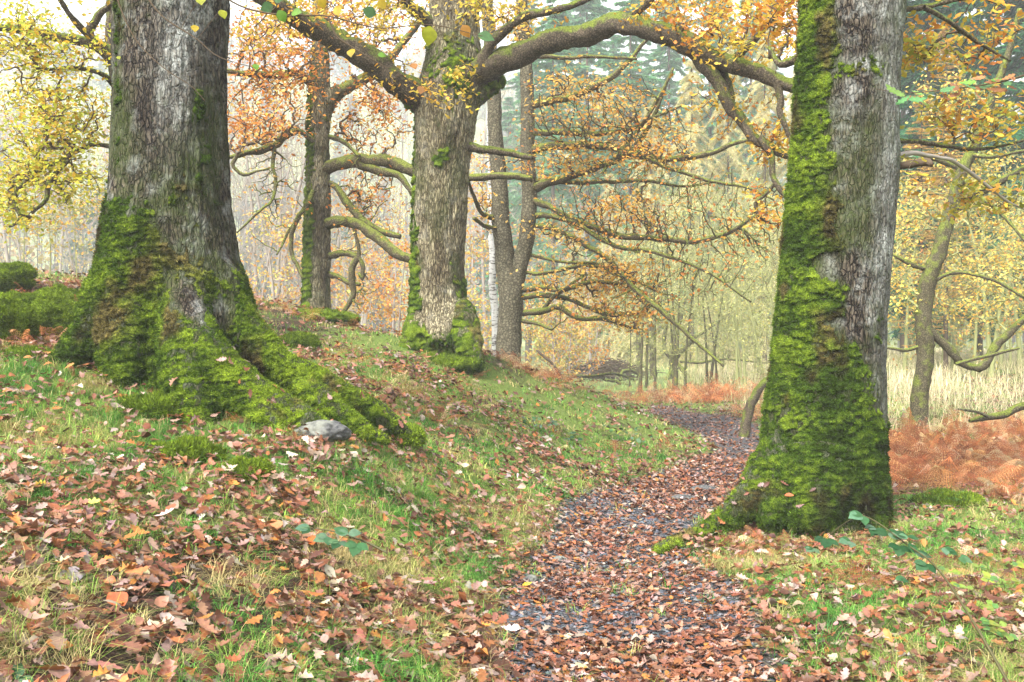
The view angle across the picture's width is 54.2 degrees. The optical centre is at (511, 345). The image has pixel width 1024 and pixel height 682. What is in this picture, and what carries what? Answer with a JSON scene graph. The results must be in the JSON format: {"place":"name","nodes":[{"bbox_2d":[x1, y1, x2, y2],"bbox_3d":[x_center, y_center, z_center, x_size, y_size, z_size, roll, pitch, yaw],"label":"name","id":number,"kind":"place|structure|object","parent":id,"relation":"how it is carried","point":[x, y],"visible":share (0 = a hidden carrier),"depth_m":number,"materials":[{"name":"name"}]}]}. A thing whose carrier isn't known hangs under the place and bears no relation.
{"place":"outdoors","nodes":[
{"label":"outdoors","id":0,"kind":"place"},
{"bbox_2d":[116,0,258,100],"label":"overhanging twig","id":1,"kind":"object","parent":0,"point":[221,13],"visible":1,"depth_m":3.50,"materials":[{"name":"wood"}]},
{"bbox_2d":[229,0,494,93],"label":"overhanging twig","id":2,"kind":"object","parent":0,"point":[429,35],"visible":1,"depth_m":3.40,"materials":[{"name":"yellow plant"}]},
{"bbox_2d":[0,65,1023,681],"bbox_3d":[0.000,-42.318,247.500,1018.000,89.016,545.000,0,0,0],"label":"ground","id":3,"kind":"structure","parent":0,"point":[122,657],"depth_m":7.42,"materials":[{"name":"plant"}]},
{"bbox_2d":[0,260,38,292],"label":"mossy boulder","id":4,"kind":"object","parent":3,"relation":"on","point":[23,274],"visible":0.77,"depth_m":11.86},
{"bbox_2d":[0,291,40,344],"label":"mossy boulder","id":5,"kind":"object","parent":3,"relation":"on","point":[17,314],"visible":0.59,"depth_m":8.68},
{"bbox_2d":[0,343,51,362],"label":"moss cushion","id":6,"kind":"object","parent":3,"relation":"on","point":[26,349],"visible":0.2,"depth_m":7.96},
{"bbox_2d":[0,166,61,261],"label":"sapling","id":7,"kind":"object","parent":3,"relation":"on","point":[35,220],"visible":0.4,"depth_m":13.59,"materials":[{"name":"yellow plant"}]},
{"bbox_2d":[0,36,95,274],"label":"bare birch","id":8,"kind":"object","parent":3,"relation":"on","point":[5,246],"visible":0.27,"depth_m":34.16,"materials":[{"name":"grey plant"}]},
{"bbox_2d":[10,148,92,275],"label":"sapling","id":9,"kind":"object","parent":3,"relation":"on","point":[56,223],"visible":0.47,"depth_m":13.48,"materials":[{"name":"yellow plant"}]},
{"bbox_2d":[31,292,73,337],"bbox_3d":[-4.511,-0.215,9.789,0.538,0.633,0.625,0,0,30],"label":"mossy boulder","id":10,"kind":"object","parent":3,"relation":"on","point":[55,310],"visible":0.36,"depth_m":9.64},
{"bbox_2d":[0,81,109,275],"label":"bare birch","id":11,"kind":"object","parent":3,"relation":"on","point":[61,256],"visible":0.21,"depth_m":39.90,"materials":[{"name":"grey plant"}]},
{"bbox_2d":[0,0,111,243],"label":"yellow leaved tree","id":12,"kind":"object","parent":3,"relation":"on","point":[48,118],"visible":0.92,"depth_m":10.68,"materials":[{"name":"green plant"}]},
{"bbox_2d":[35,283,78,300],"bbox_3d":[-5.231,-0.478,11.573,0.687,0.502,0.748,0,0,0],"label":"mossy boulder","id":13,"kind":"object","parent":3,"relation":"on","point":[64,291],"visible":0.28,"depth_m":11.45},
{"bbox_2d":[30,91,109,275],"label":"bare birch","id":14,"kind":"object","parent":3,"relation":"on","point":[70,253],"visible":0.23,"depth_m":36.11,"materials":[{"name":"grey plant"}]},
{"bbox_2d":[42,163,102,278],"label":"sapling","id":15,"kind":"object","parent":3,"relation":"on","point":[74,217],"visible":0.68,"depth_m":13.48,"materials":[{"name":"yellow plant"}]},
{"bbox_2d":[67,140,108,249],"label":"sapling","id":16,"kind":"object","parent":3,"relation":"on","point":[102,188],"visible":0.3,"depth_m":13.36,"materials":[{"name":"yellow plant"}]},
{"bbox_2d":[112,388,184,423],"bbox_3d":[-2.505,0.467,7.027,0.707,0.354,0.530,0,0,0],"label":"moss cushion","id":17,"kind":"object","parent":3,"relation":"on","point":[159,404],"visible":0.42,"depth_m":6.85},
{"bbox_2d":[146,434,229,468],"bbox_3d":[-1.996,0.718,6.146,0.543,0.359,0.453,0,0,0],"label":"moss cushion","id":18,"kind":"object","parent":3,"relation":"on","point":[193,446],"visible":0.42,"depth_m":6.04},
{"bbox_2d":[42,0,411,446],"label":"oak tree","id":19,"kind":"object","parent":3,"relation":"on","point":[165,295],"visible":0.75,"depth_m":7.57,"materials":[{"name":"green plant"}]},
{"bbox_2d":[215,454,275,484],"bbox_3d":[-1.605,0.784,5.971,0.399,0.284,0.357,0,0,0],"label":"moss cushion","id":20,"kind":"object","parent":3,"relation":"on","point":[263,463],"visible":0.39,"depth_m":5.91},
{"bbox_2d":[227,18,305,299],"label":"bare birch","id":21,"kind":"object","parent":3,"relation":"on","point":[274,227],"visible":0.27,"depth_m":27.52,"materials":[{"name":"brown plant"}]},
{"bbox_2d":[227,45,342,300],"bbox_3d":[-6.924,-3.874,29.481,4.154,10.509,4.618,0,0,-17],"label":"bare birch","id":22,"kind":"object","parent":3,"relation":"on","point":[293,213],"visible":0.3,"depth_m":28.91,"materials":[{"name":"grey plant"}]},
{"bbox_2d":[227,4,346,298],"bbox_3d":[-8.339,-4.853,33.434,6.201,12.846,5.675,0,0,-35],"label":"bare birch","id":23,"kind":"object","parent":3,"relation":"on","point":[252,204],"visible":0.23,"depth_m":32.91,"materials":[{"name":"grey plant"}]},
{"bbox_2d":[236,193,360,311],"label":"sapling","id":24,"kind":"object","parent":3,"relation":"on","point":[284,268],"visible":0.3,"depth_m":24.66,"materials":[{"name":"brown plant"}]},
{"bbox_2d":[279,330,321,350],"bbox_3d":[-2.772,0.018,12.909,0.669,0.448,0.577,0,0,0],"label":"moss cushion","id":25,"kind":"object","parent":3,"relation":"on","point":[301,338],"visible":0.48,"depth_m":12.74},
{"bbox_2d":[227,30,374,300],"bbox_3d":[-8.709,-5.680,38.139,6.095,14.404,5.523,0,0,-39],"label":"bare birch","id":26,"kind":"object","parent":3,"relation":"on","point":[279,171],"visible":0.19,"depth_m":37.98,"materials":[{"name":"grey plant"}]},
{"bbox_2d":[236,98,370,307],"bbox_3d":[-6.714,-3.204,30.924,4.329,9.440,4.317,0,0,0],"label":"bare birch","id":27,"kind":"object","parent":3,"relation":"on","point":[259,207],"visible":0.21,"depth_m":31.03,"materials":[{"name":"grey plant"}]},
{"bbox_2d":[293,420,351,443],"bbox_3d":[-1.338,0.613,7.052,0.407,0.185,0.309,0,0,0],"label":"grey rock","id":28,"kind":"object","parent":3,"relation":"on","point":[334,430],"visible":0.66,"depth_m":6.95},
{"bbox_2d":[287,307,361,326],"bbox_3d":[-3.068,-0.412,15.552,1.407,0.392,0.963,0,0,-22],"label":"moss cushion","id":29,"kind":"object","parent":3,"relation":"on","point":[330,315],"visible":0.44,"depth_m":15.32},
{"bbox_2d":[253,200,408,332],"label":"sapling","id":30,"kind":"object","parent":3,"relation":"on","point":[358,267],"visible":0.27,"depth_m":26.65,"materials":[{"name":"brown plant"}]},
{"bbox_2d":[295,523,386,556],"bbox_3d":[-0.871,0.975,5.016,0.482,0.132,0.154,0,0,18],"label":"bramble","id":31,"kind":"object","parent":3,"relation":"on","point":[353,546],"visible":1,"depth_m":5.01,"materials":[{"name":"green"}]},
{"bbox_2d":[277,63,407,308],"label":"bare birch","id":32,"kind":"object","parent":3,"relation":"on","point":[343,176],"visible":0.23,"depth_m":40.07,"materials":[{"name":"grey plant"}]},
{"bbox_2d":[298,179,409,332],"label":"sapling","id":33,"kind":"object","parent":3,"relation":"on","point":[370,294],"visible":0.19,"depth_m":33.92,"materials":[{"name":"brown plant"}]},
{"bbox_2d":[317,443,409,505],"bbox_3d":[-1.022,0.854,6.554,0.807,0.434,0.839,0,0,-23],"label":"grass tuft","id":34,"kind":"object","parent":3,"relation":"on","point":[355,470],"visible":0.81,"depth_m":6.55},
{"bbox_2d":[330,218,409,332],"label":"sapling","id":35,"kind":"object","parent":3,"relation":"on","point":[378,277],"visible":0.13,"depth_m":30.15,"materials":[{"name":"brown plant"}]},
{"bbox_2d":[309,637,431,681],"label":"grass tuft","id":36,"kind":"object","parent":3,"relation":"on","point":[353,659],"visible":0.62,"depth_m":3.83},
{"bbox_2d":[331,214,410,335],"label":"sapling","id":37,"kind":"object","parent":3,"relation":"on","point":[393,291],"visible":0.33,"depth_m":23.59,"materials":[{"name":"brown plant"}]},
{"bbox_2d":[329,81,412,325],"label":"bare birch","id":38,"kind":"object","parent":3,"relation":"on","point":[364,314],"visible":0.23,"depth_m":44.03,"materials":[{"name":"grey plant"}]},
{"bbox_2d":[338,110,413,329],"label":"bare birch","id":39,"kind":"object","parent":3,"relation":"on","point":[400,189],"visible":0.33,"depth_m":35.86,"materials":[{"name":"grey plant"}]},
{"bbox_2d":[227,0,532,316],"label":"oak tree","id":40,"kind":"object","parent":3,"relation":"on","point":[323,100],"visible":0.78,"depth_m":17.07,"materials":[{"name":"orange plant"}]},
{"bbox_2d":[383,421,426,448],"bbox_3d":[-1.024,0.735,8.079,0.723,0.263,0.399,0,0,0],"label":"moss cushion","id":41,"kind":"object","parent":3,"relation":"on","point":[417,436],"visible":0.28,"depth_m":7.96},
{"bbox_2d":[425,353,485,375],"bbox_3d":[-0.828,0.263,13.423,0.877,0.366,0.780,0,0,39],"label":"moss cushion","id":42,"kind":"object","parent":3,"relation":"on","point":[461,363],"visible":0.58,"depth_m":13.19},
{"bbox_2d":[383,109,586,352],"bbox_3d":[-0.735,-2.824,30.259,6.803,8.809,6.312,0,0,0],"label":"sapling","id":43,"kind":"object","parent":3,"relation":"on","point":[472,283],"visible":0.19,"depth_m":29.97,"materials":[{"name":"brown plant"}]},
{"bbox_2d":[486,109,498,356],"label":"white birch","id":44,"kind":"object","parent":3,"relation":"on","point":[493,297],"visible":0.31,"depth_m":20.44,"materials":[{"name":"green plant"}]},
{"bbox_2d":[465,62,548,349],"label":"bare birch","id":45,"kind":"object","parent":3,"relation":"on","point":[483,279],"visible":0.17,"depth_m":39.91,"materials":[{"name":"grey plant"}]},
{"bbox_2d":[465,97,555,341],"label":"conifer","id":46,"kind":"object","parent":3,"relation":"on","point":[506,127],"visible":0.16,"depth_m":101.06,"materials":[{"name":"green plant"}]},
{"bbox_2d":[0,267,1023,681],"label":"leaf litter","id":47,"kind":"object","parent":3,"relation":"on","point":[174,619],"visible":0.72,"depth_m":5.22,"materials":[{"name":"plant"}]},
{"bbox_2d":[0,268,1023,681],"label":"grass","id":48,"kind":"structure","parent":3,"relation":"on","point":[410,564],"depth_m":6.12,"materials":[{"name":"plant"}]},
{"bbox_2d":[0,266,1023,628],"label":"bracken","id":49,"kind":"object","parent":3,"relation":"on","point":[962,450],"visible":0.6,"depth_m":12.01,"materials":[{"name":"orange plant"}]},
{"bbox_2d":[958,402,1023,422],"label":"fallen limb","id":50,"kind":"object","parent":49,"relation":"on","point":[1010,411],"visible":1,"depth_m":13.07,"materials":[{"name":"wood"}]},
{"bbox_2d":[0,17,1023,353],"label":"hillside wood","id":51,"kind":"object","parent":3,"relation":"on","point":[416,59],"visible":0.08,"depth_m":167.79,"materials":[{"name":"grey plant"}]},
{"bbox_2d":[229,0,798,371],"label":"oak tree","id":52,"kind":"object","parent":3,"relation":"on","point":[460,79],"visible":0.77,"depth_m":13.41,"materials":[{"name":"brown plant"}]},
{"bbox_2d":[465,224,562,366],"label":"sapling","id":53,"kind":"object","parent":3,"relation":"on","point":[487,303],"visible":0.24,"depth_m":23.82,"materials":[{"name":"brown plant"}]},
{"bbox_2d":[467,0,571,361],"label":"conifer","id":54,"kind":"object","parent":3,"relation":"on","point":[516,79],"visible":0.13,"depth_m":83.92,"materials":[{"name":"green plant"}]},
{"bbox_2d":[477,22,576,358],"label":"conifer","id":55,"kind":"object","parent":3,"relation":"on","point":[514,142],"visible":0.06,"depth_m":96.91,"materials":[{"name":"green plant"}]},
{"bbox_2d":[485,0,614,336],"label":"conifer","id":56,"kind":"object","parent":3,"relation":"on","point":[548,23],"visible":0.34,"depth_m":61.88,"materials":[{"name":"green plant"}]},
{"bbox_2d":[521,275,598,379],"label":"sapling","id":57,"kind":"object","parent":3,"relation":"on","point":[566,332],"visible":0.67,"depth_m":29.86,"materials":[{"name":"brown plant"}]},
{"bbox_2d":[531,302,588,367],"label":"meadow bush","id":58,"kind":"object","parent":3,"relation":"on","point":[564,338],"visible":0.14,"depth_m":57.30,"materials":[{"name":"orange plant"}]},
{"bbox_2d":[530,287,620,382],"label":"sapling","id":59,"kind":"object","parent":3,"relation":"on","point":[573,321],"visible":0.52,"depth_m":33.78,"materials":[{"name":"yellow plant"}]},
{"bbox_2d":[555,227,607,366],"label":"larch","id":60,"kind":"object","parent":3,"relation":"on","point":[579,259],"visible":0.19,"depth_m":59.85,"materials":[{"name":"yellow plant"}]},
{"bbox_2d":[531,0,632,299],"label":"conifer","id":61,"kind":"object","parent":3,"relation":"on","point":[577,17],"visible":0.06,"depth_m":96.13,"materials":[{"name":"green plant"}]},
{"bbox_2d":[522,0,647,361],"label":"conifer","id":62,"kind":"object","parent":3,"relation":"on","point":[596,10],"visible":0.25,"depth_m":73.84,"materials":[{"name":"green plant"}]},
{"bbox_2d":[523,175,665,366],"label":"sapling","id":63,"kind":"object","parent":3,"relation":"on","point":[589,341],"visible":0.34,"depth_m":41.74,"materials":[{"name":"brown plant"}]},
{"bbox_2d":[562,174,648,365],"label":"larch","id":64,"kind":"object","parent":3,"relation":"on","point":[608,193],"visible":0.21,"depth_m":55.82,"materials":[{"name":"yellow plant"}]},
{"bbox_2d":[565,34,646,309],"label":"conifer","id":65,"kind":"object","parent":3,"relation":"on","point":[613,49],"visible":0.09,"depth_m":91.64,"materials":[{"name":"green plant"}]},
{"bbox_2d":[550,353,664,381],"bbox_3d":[3.608,0.982,39.095,4.642,1.479,2.188,0,0,0],"label":"brushwood pile","id":66,"kind":"object","parent":3,"relation":"on","point":[612,366],"visible":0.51,"depth_m":38.76,"materials":[{"name":"brown plant"}]},
{"bbox_2d":[467,0,784,367],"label":"twin stemmed oak","id":67,"kind":"object","parent":3,"relation":"on","point":[511,265],"visible":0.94,"depth_m":17.34,"materials":[{"name":"orange plant"}]},
{"bbox_2d":[563,0,694,361],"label":"conifer","id":68,"kind":"object","parent":3,"relation":"on","point":[632,47],"visible":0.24,"depth_m":65.58,"materials":[{"name":"green plant"}]},
{"bbox_2d":[484,468,790,681],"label":"gravel","id":69,"kind":"structure","parent":3,"relation":"on","point":[626,614],"depth_m":6.15,"materials":[{"name":"gravel"}]},
{"bbox_2d":[596,98,687,367],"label":"larch","id":70,"kind":"object","parent":3,"relation":"on","point":[651,171],"visible":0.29,"depth_m":51.86,"materials":[{"name":"yellow plant"}]},
{"bbox_2d":[592,221,699,387],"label":"bare willow","id":71,"kind":"object","parent":3,"relation":"on","point":[646,340],"visible":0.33,"depth_m":33.92,"materials":[{"name":"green plant"}]},
{"bbox_2d":[592,185,730,391],"bbox_3d":[4.585,-1.765,31.008,4.199,6.601,4.073,0,0,0],"label":"bare willow","id":72,"kind":"object","parent":3,"relation":"on","point":[655,349],"visible":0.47,"depth_m":31.05,"materials":[{"name":"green plant"}]},
{"bbox_2d":[607,0,743,344],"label":"conifer","id":73,"kind":"object","parent":3,"relation":"on","point":[675,59],"visible":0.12,"depth_m":77.94,"materials":[{"name":"green plant"}]},
{"bbox_2d":[627,187,732,391],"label":"bare willow","id":74,"kind":"object","parent":3,"relation":"on","point":[676,347],"visible":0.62,"depth_m":29.95,"materials":[{"name":"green plant"}]},
{"bbox_2d":[628,57,752,368],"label":"larch","id":75,"kind":"object","parent":3,"relation":"on","point":[689,119],"visible":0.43,"depth_m":47.86,"materials":[{"name":"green plant"}]},
{"bbox_2d":[644,176,742,372],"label":"bare willow","id":76,"kind":"object","parent":3,"relation":"on","point":[695,321],"visible":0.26,"depth_m":41.94,"materials":[{"name":"yellow plant"}]},
{"bbox_2d":[655,176,775,383],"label":"bare willow","id":77,"kind":"object","parent":3,"relation":"on","point":[706,354],"visible":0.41,"depth_m":32.93,"materials":[{"name":"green plant"}]},
{"bbox_2d":[662,282,768,379],"bbox_3d":[7.622,-0.495,37.886,4.110,3.928,2.010,0,0,0],"label":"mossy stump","id":78,"kind":"object","parent":3,"relation":"on","point":[682,361],"visible":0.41,"depth_m":37.74,"materials":[{"name":"green plant"}]},
{"bbox_2d":[661,45,773,366],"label":"larch","id":79,"kind":"object","parent":3,"relation":"on","point":[728,151],"visible":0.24,"depth_m":49.91,"materials":[{"name":"green plant"}]},
{"bbox_2d":[655,0,779,347],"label":"conifer","id":80,"kind":"object","parent":3,"relation":"on","point":[710,128],"visible":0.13,"depth_m":69.87,"materials":[{"name":"green plant"}]},
{"bbox_2d":[694,288,750,373],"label":"bare willow","id":81,"kind":"object","parent":3,"relation":"on","point":[722,354],"visible":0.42,"depth_m":37.97,"materials":[{"name":"yellow plant"}]},
{"bbox_2d":[673,196,778,389],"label":"bare willow","id":82,"kind":"object","parent":3,"relation":"on","point":[736,323],"visible":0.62,"depth_m":29.01,"materials":[{"name":"yellow plant"}]},
{"bbox_2d":[677,167,784,369],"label":"bare willow","id":83,"kind":"object","parent":3,"relation":"on","point":[749,270],"visible":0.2,"depth_m":39.98,"materials":[{"name":"yellow plant"}]},
{"bbox_2d":[692,168,782,376],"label":"bare willow","id":84,"kind":"object","parent":3,"relation":"on","point":[756,360],"visible":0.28,"depth_m":35.02,"materials":[{"name":"yellow plant"}]},
{"bbox_2d":[700,0,785,347],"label":"conifer","id":85,"kind":"object","parent":3,"relation":"on","point":[745,92],"visible":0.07,"depth_m":81.85,"materials":[{"name":"plant"}]},
{"bbox_2d":[703,29,787,367],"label":"larch","id":86,"kind":"object","parent":3,"relation":"on","point":[762,114],"visible":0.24,"depth_m":45.95,"materials":[{"name":"green plant"}]},
{"bbox_2d":[714,206,782,378],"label":"bare willow","id":87,"kind":"object","parent":3,"relation":"on","point":[771,290],"visible":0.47,"depth_m":26.99,"materials":[{"name":"yellow plant"}]},
{"bbox_2d":[738,377,766,437],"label":"leaning tree","id":88,"kind":"object","parent":3,"relation":"on","point":[748,413],"visible":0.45,"depth_m":15.44,"materials":[{"name":"brown plant"}]},
{"bbox_2d":[521,341,1023,435],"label":"meadow grass","id":89,"kind":"structure","parent":3,"relation":"on","point":[939,371],"depth_m":26.21,"materials":[{"name":"plant"}]},
{"bbox_2d":[740,609,906,657],"bbox_3d":[1.456,1.402,4.829,0.875,0.219,0.785,0,0,0],"label":"grass tuft","id":90,"kind":"object","parent":3,"relation":"on","point":[820,639],"visible":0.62,"depth_m":4.83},
{"bbox_2d":[651,0,1023,554],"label":"oak tree","id":91,"kind":"object","parent":3,"relation":"on","point":[825,426],"visible":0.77,"depth_m":7.75,"materials":[{"name":"green plant"}]},
{"bbox_2d":[814,555,891,589],"bbox_3d":[2.089,1.371,6.166,0.423,0.229,0.557,0,0,-39],"label":"bracken plant","id":92,"kind":"object","parent":3,"relation":"on","point":[861,579],"visible":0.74,"depth_m":6.09,"materials":[{"name":"orange plant"}]},
{"bbox_2d":[804,510,1009,681],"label":"bramble","id":93,"kind":"object","parent":3,"relation":"on","point":[899,550],"visible":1,"depth_m":3.98,"materials":[{"name":"green"}]},
{"bbox_2d":[888,85,962,346],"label":"larch","id":94,"kind":"object","parent":3,"relation":"on","point":[921,137],"visible":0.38,"depth_m":32.96,"materials":[{"name":"yellow plant"}]},
{"bbox_2d":[888,170,981,376],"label":"meadow willow","id":95,"kind":"object","parent":3,"relation":"on","point":[906,334],"visible":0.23,"depth_m":29.61,"materials":[{"name":"yellow plant"}]},
{"bbox_2d":[888,0,987,354],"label":"conifer","id":96,"kind":"object","parent":3,"relation":"on","point":[902,114],"visible":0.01,"depth_m":51.85,"materials":[{"name":"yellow plant"}]},
{"bbox_2d":[908,487,986,510],"bbox_3d":[3.890,1.444,8.950,0.685,0.364,0.553,0,0,0],"label":"moss cushion","id":97,"kind":"object","parent":3,"relation":"on","point":[969,495],"visible":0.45,"depth_m":8.84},
{"bbox_2d":[898,28,1001,371],"bbox_3d":[13.495,-4.390,31.007,2.859,10.804,2.751,0,0,0],"label":"larch","id":98,"kind":"object","parent":3,"relation":"on","point":[944,319],"visible":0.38,"depth_m":30.96,"materials":[{"name":"yellow plant"}]},
{"bbox_2d":[887,8,1023,428],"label":"leaning tree","id":99,"kind":"object","parent":3,"relation":"on","point":[927,333],"visible":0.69,"depth_m":15.96,"materials":[{"name":"yellow plant"}]},
{"bbox_2d":[888,0,1023,347],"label":"conifer","id":100,"kind":"object","parent":3,"relation":"on","point":[909,79],"visible":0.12,"depth_m":37.80,"materials":[{"name":"green plant"}]},
{"bbox_2d":[888,0,1023,334],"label":"conifer","id":101,"kind":"object","parent":3,"relation":"on","point":[1013,67],"visible":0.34,"depth_m":36.19,"materials":[{"name":"green plant"}]},
{"bbox_2d":[888,0,1023,360],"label":"conifer","id":102,"kind":"object","parent":3,"relation":"on","point":[955,71],"visible":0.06,"depth_m":41.88,"materials":[{"name":"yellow plant"}]},
{"bbox_2d":[891,151,1020,369],"bbox_3d":[13.570,-2.668,31.943,5.184,7.075,5.082,0,0,0],"label":"meadow willow","id":103,"kind":"object","parent":3,"relation":"on","point":[953,341],"visible":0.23,"depth_m":31.65,"materials":[{"name":"yellow plant"}]},
{"bbox_2d":[899,162,1023,379],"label":"meadow willow","id":104,"kind":"object","parent":3,"relation":"on","point":[987,333],"visible":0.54,"depth_m":27.16,"materials":[{"name":"yellow plant"}]},
{"bbox_2d":[923,139,1023,368],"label":"meadow willow","id":105,"kind":"object","parent":3,"relation":"on","point":[1018,344],"visible":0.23,"depth_m":31.23,"materials":[{"name":"yellow plant"}]},
{"bbox_2d":[980,598,1023,648],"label":"bramble seedling","id":106,"kind":"object","parent":3,"relation":"on","point":[1000,632],"visible":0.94,"depth_m":4.50,"materials":[{"name":"yellow"}]},
{"bbox_2d":[0,0,1023,121],"label":"sky","id":107,"kind":"structure","parent":0,"point":[75,11],"materials":[{"name":"white"}]},
{"bbox_2d":[878,74,1023,105],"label":"overhanging oak sprig","id":108,"kind":"object","parent":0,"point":[986,85],"visible":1,"depth_m":5.19,"materials":[{"name":"plant"}]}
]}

